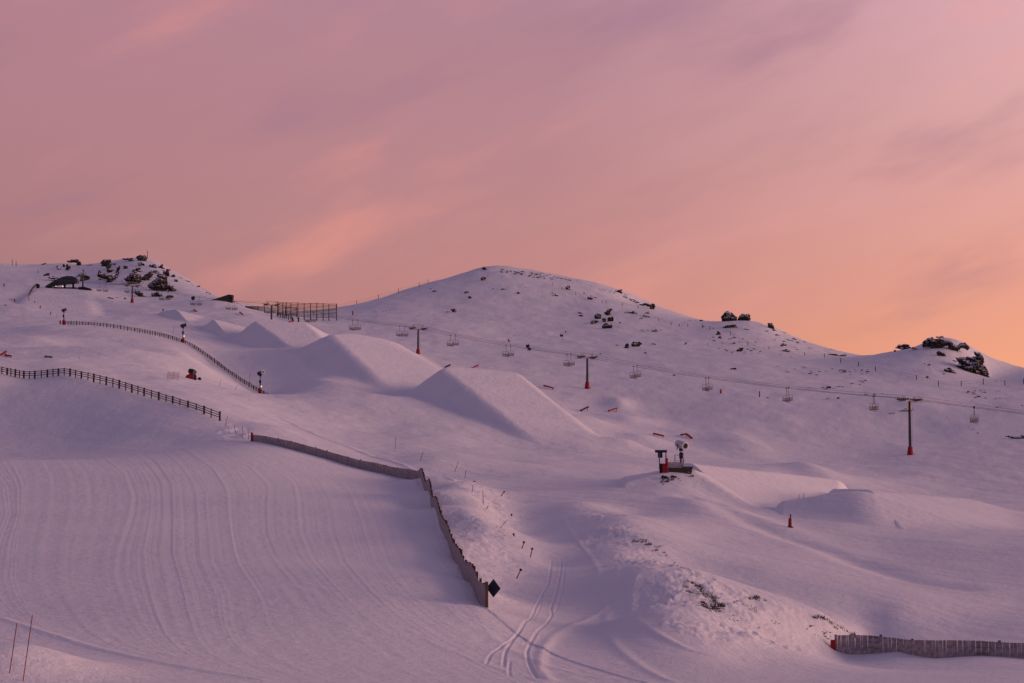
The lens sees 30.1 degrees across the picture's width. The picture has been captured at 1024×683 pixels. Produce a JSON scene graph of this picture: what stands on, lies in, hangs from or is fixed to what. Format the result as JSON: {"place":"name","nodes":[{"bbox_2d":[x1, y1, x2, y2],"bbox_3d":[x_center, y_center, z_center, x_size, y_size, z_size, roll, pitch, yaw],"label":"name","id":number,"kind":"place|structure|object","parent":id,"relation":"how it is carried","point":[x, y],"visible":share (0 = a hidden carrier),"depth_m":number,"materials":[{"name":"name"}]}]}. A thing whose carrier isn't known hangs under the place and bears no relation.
{"place":"outdoors","nodes":[
{"label":"outdoors","id":0,"kind":"place"},
{"bbox_2d":[0,257,1023,682],"bbox_3d":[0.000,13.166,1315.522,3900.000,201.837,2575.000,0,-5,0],"label":"snow ground","id":1,"kind":"structure","parent":0,"point":[148,537],"depth_m":202.51,"materials":[{"name":"white snow"}]},
{"bbox_2d":[9,623,16,672],"bbox_3d":[-15.371,9.553,58.674,0.254,1.761,0.033,0,-5,0],"label":"striped pole","id":2,"kind":"object","parent":1,"relation":"on","point":[13,647],"visible":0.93,"depth_m":58.67,"materials":[{"name":"red paint"}]},
{"bbox_2d":[23,615,32,680],"bbox_3d":[-14.785,9.488,58.106,0.312,2.274,0.033,0,-5,0],"label":"striped pole","id":3,"kind":"object","parent":1,"relation":"on","point":[27,648],"visible":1,"depth_m":58.10,"materials":[{"name":"red paint"}]},
{"bbox_2d":[15,288,105,320],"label":"snow mound","id":4,"kind":"object","parent":1,"relation":"on","point":[77,304],"visible":0.98,"depth_m":765.61,"materials":[{"name":"white snow"}]},
{"bbox_2d":[45,276,78,288],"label":"lift station","id":5,"kind":"object","parent":1,"relation":"on","point":[66,280],"visible":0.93,"depth_m":848.88,"materials":[{"name":"black paint"}]},
{"bbox_2d":[62,278,74,282],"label":"window","id":6,"kind":"structure","parent":5,"relation":"in","point":[62,278],"depth_m":848.83,"materials":[{"name":"black glass"}]},
{"bbox_2d":[61,308,66,324],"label":"snow gun","id":7,"kind":"object","parent":1,"relation":"on","point":[63,311],"visible":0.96,"depth_m":642.31,"materials":[{"name":"metal"}]},
{"bbox_2d":[67,259,81,265],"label":"rock","id":8,"kind":"object","parent":1,"relation":"on","point":[77,261],"visible":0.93,"depth_m":993.98,"materials":[{"name":"grey stone"}]},
{"bbox_2d":[80,269,87,286],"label":"station mast","id":9,"kind":"object","parent":1,"relation":"on","point":[82,275],"visible":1,"depth_m":846.62,"materials":[{"name":"grey metal"}]},
{"bbox_2d":[78,287,91,289],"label":"ramp","id":10,"kind":"structure","parent":1,"relation":"on","point":[82,288],"depth_m":844.95,"materials":[{"name":"black rubber"}]},
{"bbox_2d":[100,259,111,268],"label":"rock","id":11,"kind":"object","parent":1,"relation":"on","point":[106,263],"visible":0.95,"depth_m":957.99,"materials":[{"name":"grey stone"}]},
{"bbox_2d":[97,270,117,278],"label":"rock","id":12,"kind":"object","parent":1,"relation":"on","point":[100,274],"visible":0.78,"depth_m":912.78,"materials":[{"name":"grey stone"}]},
{"bbox_2d":[1,367,220,420],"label":"rail fence","id":13,"kind":"object","parent":1,"relation":"on","point":[118,384],"visible":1,"depth_m":360.24,"materials":[{"name":"brown wood"}]},
{"bbox_2d":[106,274,115,282],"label":"rock","id":14,"kind":"object","parent":1,"relation":"on","point":[110,278],"visible":0.99,"depth_m":904.58,"materials":[{"name":"grey stone"}]},
{"bbox_2d":[124,282,140,302],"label":"lift tower","id":15,"kind":"structure","parent":1,"relation":"on","point":[132,300],"depth_m":799.68,"materials":[{"name":"grey metal"}]},
{"bbox_2d":[124,271,141,283],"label":"rock","id":16,"kind":"object","parent":1,"relation":"on","point":[133,277],"visible":0.91,"depth_m":892.29,"materials":[{"name":"grey stone"}]},
{"bbox_2d":[132,267,142,271],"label":"rock","id":17,"kind":"object","parent":1,"relation":"on","point":[137,269],"visible":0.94,"depth_m":929.20,"materials":[{"name":"grey stone"}]},
{"bbox_2d":[134,290,146,296],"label":"rock","id":18,"kind":"object","parent":1,"relation":"on","point":[139,293],"visible":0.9,"depth_m":848.34,"materials":[{"name":"grey stone"}]},
{"bbox_2d":[136,255,146,260],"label":"rock","id":19,"kind":"object","parent":1,"relation":"on","point":[141,257],"visible":0.98,"depth_m":974.15,"materials":[{"name":"grey stone"}]},
{"bbox_2d":[141,271,152,280],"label":"rock","id":20,"kind":"object","parent":1,"relation":"on","point":[148,276],"visible":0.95,"depth_m":902.40,"materials":[{"name":"grey stone"}]},
{"bbox_2d":[151,292,162,296],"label":"rock","id":21,"kind":"object","parent":1,"relation":"on","point":[156,294],"visible":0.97,"depth_m":849.12,"materials":[{"name":"grey stone"}]},
{"bbox_2d":[147,275,176,291],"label":"rock","id":22,"kind":"object","parent":1,"relation":"on","point":[160,282],"visible":0.94,"depth_m":872.45,"materials":[{"name":"grey stone"}]},
{"bbox_2d":[65,321,267,393],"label":"rail fence","id":23,"kind":"object","parent":1,"relation":"on","point":[202,352],"visible":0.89,"depth_m":570.33,"materials":[{"name":"brown wood"}]},
{"bbox_2d":[163,269,169,276],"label":"rock","id":24,"kind":"object","parent":1,"relation":"on","point":[166,273],"visible":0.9,"depth_m":919.31,"materials":[{"name":"grey stone"}]},
{"bbox_2d":[167,371,179,378],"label":"marker net","id":25,"kind":"object","parent":1,"relation":"on","point":[174,375],"visible":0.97,"depth_m":399.96,"materials":[{"name":"grey plastic"}]},
{"bbox_2d":[156,309,203,323],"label":"snow jump","id":26,"kind":"object","parent":1,"relation":"on","point":[181,316],"visible":1,"depth_m":722.25,"materials":[{"name":"white snow"}]},
{"bbox_2d":[180,323,186,342],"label":"snow gun","id":27,"kind":"object","parent":1,"relation":"on","point":[183,325],"visible":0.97,"depth_m":569.69,"materials":[{"name":"metal"}]},
{"bbox_2d":[185,369,200,379],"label":"ground snow gun","id":28,"kind":"object","parent":1,"relation":"on","point":[192,374],"visible":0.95,"depth_m":422.34,"materials":[{"name":"red metal"}]},
{"bbox_2d":[201,320,245,340],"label":"snow jump","id":29,"kind":"object","parent":1,"relation":"on","point":[225,330],"visible":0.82,"depth_m":668.36,"materials":[{"name":"white snow"}]},
{"bbox_2d":[213,294,242,305],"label":"shed","id":30,"kind":"structure","parent":1,"relation":"on","point":[227,297],"depth_m":792.25,"materials":[{"name":"black wood"}]},
{"bbox_2d":[257,370,264,393],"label":"snow gun","id":31,"kind":"object","parent":1,"relation":"on","point":[260,373],"visible":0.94,"depth_m":492.28,"materials":[{"name":"metal"}]},
{"bbox_2d":[245,306,296,316],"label":"drift fence","id":32,"kind":"object","parent":1,"relation":"on","point":[263,308],"visible":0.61,"depth_m":787.50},
{"bbox_2d":[264,301,280,318],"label":"lift tower","id":33,"kind":"structure","parent":1,"relation":"on","point":[266,304],"depth_m":700.78,"materials":[{"name":"grey metal"}]},
{"bbox_2d":[228,319,329,347],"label":"snow jump","id":34,"kind":"object","parent":1,"relation":"on","point":[266,333],"visible":0.79,"depth_m":624.34,"materials":[{"name":"white snow"}]},
{"bbox_2d":[277,313,298,321],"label":"rail fence","id":35,"kind":"object","parent":1,"relation":"on","point":[287,318],"visible":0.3,"depth_m":760.74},
{"bbox_2d":[277,302,336,320],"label":"drift fence","id":36,"kind":"object","parent":1,"relation":"on","point":[304,312],"visible":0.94,"depth_m":774.74,"materials":[{"name":"brown wood"}]},
{"bbox_2d":[286,333,444,393],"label":"snow jump","id":37,"kind":"object","parent":1,"relation":"on","point":[383,364],"visible":0.83,"depth_m":529.00,"materials":[{"name":"white snow"}]},
{"bbox_2d":[251,432,487,607],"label":"slat fence","id":38,"kind":"object","parent":1,"relation":"on","point":[469,572],"visible":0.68,"depth_m":254.59,"materials":[{"name":"brown wood"}]},
{"bbox_2d":[488,579,500,596],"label":"diamond sign","id":39,"kind":"object","parent":38,"relation":"attached to","point":[494,588],"visible":1,"depth_m":102.57,"materials":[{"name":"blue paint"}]},
{"bbox_2d":[409,324,428,353],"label":"lift tower","id":40,"kind":"structure","parent":1,"relation":"on","point":[418,336],"depth_m":619.56,"materials":[{"name":"grey metal"}]},
{"bbox_2d":[402,366,600,444],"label":"snow jump","id":41,"kind":"object","parent":1,"relation":"on","point":[515,405],"visible":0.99,"depth_m":427.81,"materials":[{"name":"white snow"}]},
{"bbox_2d":[105,269,1023,638],"bbox_3d":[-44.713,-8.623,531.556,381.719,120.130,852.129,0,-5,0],"label":"loose stones","id":42,"kind":"object","parent":1,"relation":"on","point":[643,331],"visible":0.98,"depth_m":680.92,"materials":[{"name":"grey stone"}]},
{"bbox_2d":[577,352,596,388],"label":"lift tower","id":43,"kind":"structure","parent":1,"relation":"on","point":[587,385],"depth_m":546.66,"materials":[{"name":"grey metal"}]},
{"bbox_2d":[594,313,600,318],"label":"rock","id":44,"kind":"object","parent":1,"relation":"on","point":[597,316],"visible":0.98,"depth_m":795.69,"materials":[{"name":"grey stone"}]},
{"bbox_2d":[602,323,612,327],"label":"rock","id":45,"kind":"object","parent":1,"relation":"on","point":[606,325],"visible":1,"depth_m":764.72,"materials":[{"name":"grey stone"}]},
{"bbox_2d":[604,308,612,314],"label":"rock","id":46,"kind":"object","parent":1,"relation":"on","point":[608,311],"visible":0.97,"depth_m":807.80,"materials":[{"name":"grey stone"}]},
{"bbox_2d":[631,341,641,346],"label":"rock","id":47,"kind":"object","parent":1,"relation":"on","point":[635,343],"visible":0.95,"depth_m":687.91,"materials":[{"name":"grey stone"}]},
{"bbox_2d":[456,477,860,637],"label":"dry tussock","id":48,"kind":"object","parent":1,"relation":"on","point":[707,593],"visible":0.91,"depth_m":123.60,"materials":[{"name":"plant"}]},
{"bbox_2d":[655,450,666,468],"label":"hydrant shelter","id":49,"kind":"object","parent":1,"relation":"on","point":[660,453],"visible":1,"depth_m":250.41,"materials":[{"name":"blue paint"}]},
{"bbox_2d":[618,469,759,507],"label":"snow mound","id":50,"kind":"object","parent":1,"relation":"on","point":[703,483],"visible":0.57,"depth_m":246.69,"materials":[{"name":"white snow"}]},
{"bbox_2d":[659,455,692,473],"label":"gun platform","id":51,"kind":"structure","parent":50,"relation":"on","point":[667,466],"depth_m":250.15,"materials":[{"name":"wood"}]},
{"bbox_2d":[675,440,688,466],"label":"snow gun","id":52,"kind":"object","parent":51,"relation":"on","point":[681,445],"visible":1,"depth_m":250.82,"materials":[{"name":"metal"}]},
{"bbox_2d":[721,311,736,320],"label":"rock","id":53,"kind":"object","parent":1,"relation":"on","point":[727,316],"visible":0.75,"depth_m":801.75,"materials":[{"name":"grey stone"}]},
{"bbox_2d":[737,314,750,320],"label":"rock","id":54,"kind":"object","parent":1,"relation":"on","point":[743,317],"visible":0.9,"depth_m":802.01,"materials":[{"name":"grey stone"}]},
{"bbox_2d":[683,463,847,506],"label":"snow jump","id":55,"kind":"object","parent":1,"relation":"on","point":[759,487],"visible":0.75,"depth_m":274.84,"materials":[{"name":"white snow"}]},
{"bbox_2d":[767,323,773,328],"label":"rock","id":56,"kind":"object","parent":1,"relation":"on","point":[771,325],"visible":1,"depth_m":786.38,"materials":[{"name":"grey stone"}]},
{"bbox_2d":[552,283,1023,385],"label":"wire fence","id":57,"kind":"object","parent":1,"relation":"on","point":[813,355],"visible":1,"depth_m":667.84,"materials":[{"name":"brown metal"}]},
{"bbox_2d":[787,514,792,527],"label":"padded post","id":58,"kind":"object","parent":1,"relation":"on","point":[790,522],"visible":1,"depth_m":208.44,"materials":[{"name":"red plastic"}]},
{"bbox_2d":[773,491,1007,530],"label":"snow jump","id":59,"kind":"object","parent":1,"relation":"on","point":[864,508],"visible":0.99,"depth_m":232.92,"materials":[{"name":"white snow"}]},
{"bbox_2d":[895,344,910,349],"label":"rock","id":60,"kind":"object","parent":1,"relation":"on","point":[902,346],"visible":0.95,"depth_m":668.94,"materials":[{"name":"grey stone"}]},
{"bbox_2d":[895,396,921,454],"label":"lift tower","id":61,"kind":"structure","parent":1,"relation":"on","point":[910,447],"depth_m":446.53,"materials":[{"name":"metal"}]},
{"bbox_2d":[74,281,1020,413],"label":"haul rope","id":62,"kind":"object","parent":61,"relation":"attached to","point":[607,359],"visible":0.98,"depth_m":530.21,"materials":[{"name":"grey metal"}]},
{"bbox_2d":[782,388,790,402],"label":"lift chair","id":63,"kind":"object","parent":62,"relation":"hanging from","point":[785,399],"visible":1,"depth_m":477.49,"materials":[{"name":"green paint"}]},
{"bbox_2d":[869,396,877,409],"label":"lift chair","id":64,"kind":"object","parent":62,"relation":"hanging from","point":[874,408],"visible":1,"depth_m":453.57,"materials":[{"name":"green paint"}]},
{"bbox_2d":[970,407,978,422],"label":"lift chair","id":65,"kind":"object","parent":62,"relation":"hanging from","point":[973,420],"visible":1,"depth_m":428.52,"materials":[{"name":"grey metal"}]},
{"bbox_2d":[81,280,1021,410],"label":"signal cable","id":66,"kind":"object","parent":61,"relation":"attached to","point":[607,357],"visible":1,"depth_m":522.35,"materials":[{"name":"metal"}]},
{"bbox_2d":[828,489,1023,529],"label":"snow jump","id":67,"kind":"object","parent":1,"relation":"on","point":[978,512],"visible":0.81,"depth_m":260.82,"materials":[{"name":"white snow"}]},
{"bbox_2d":[830,634,1023,658],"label":"slat fence","id":68,"kind":"object","parent":1,"relation":"on","point":[853,644],"visible":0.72,"depth_m":119.46,"materials":[{"name":"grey wood"}]},
{"bbox_2d":[936,351,945,355],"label":"rock","id":69,"kind":"object","parent":1,"relation":"on","point":[939,353],"visible":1,"depth_m":627.89,"materials":[{"name":"grey stone"}]},
{"bbox_2d":[922,337,969,350],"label":"rock","id":70,"kind":"object","parent":1,"relation":"on","point":[931,342],"visible":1,"depth_m":637.44,"materials":[{"name":"grey stone"}]},
{"bbox_2d":[944,367,955,373],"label":"rock","id":71,"kind":"object","parent":1,"relation":"on","point":[949,369],"visible":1,"depth_m":607.50,"materials":[{"name":"grey stone"}]},
{"bbox_2d":[955,351,988,376],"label":"rock","id":72,"kind":"object","parent":1,"relation":"on","point":[975,364],"visible":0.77,"depth_m":617.98,"materials":[{"name":"grey stone"}]},
{"bbox_2d":[1005,435,1023,438],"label":"rock","id":73,"kind":"object","parent":1,"relation":"on","point":[1017,437],"visible":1,"depth_m":474.66,"materials":[{"name":"grey stone"}]},
{"bbox_2d":[0,0,1023,367],"label":"sky","id":74,"kind":"structure","parent":0,"point":[847,176],"materials":[{"name":"pink"}]},
{"bbox_2d":[724,324,736,327],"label":"rock","id":75,"kind":"object","parent":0,"point":[733,325],"visible":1,"depth_m":772.65,"materials":[{"name":"grey stone"}]}
]}

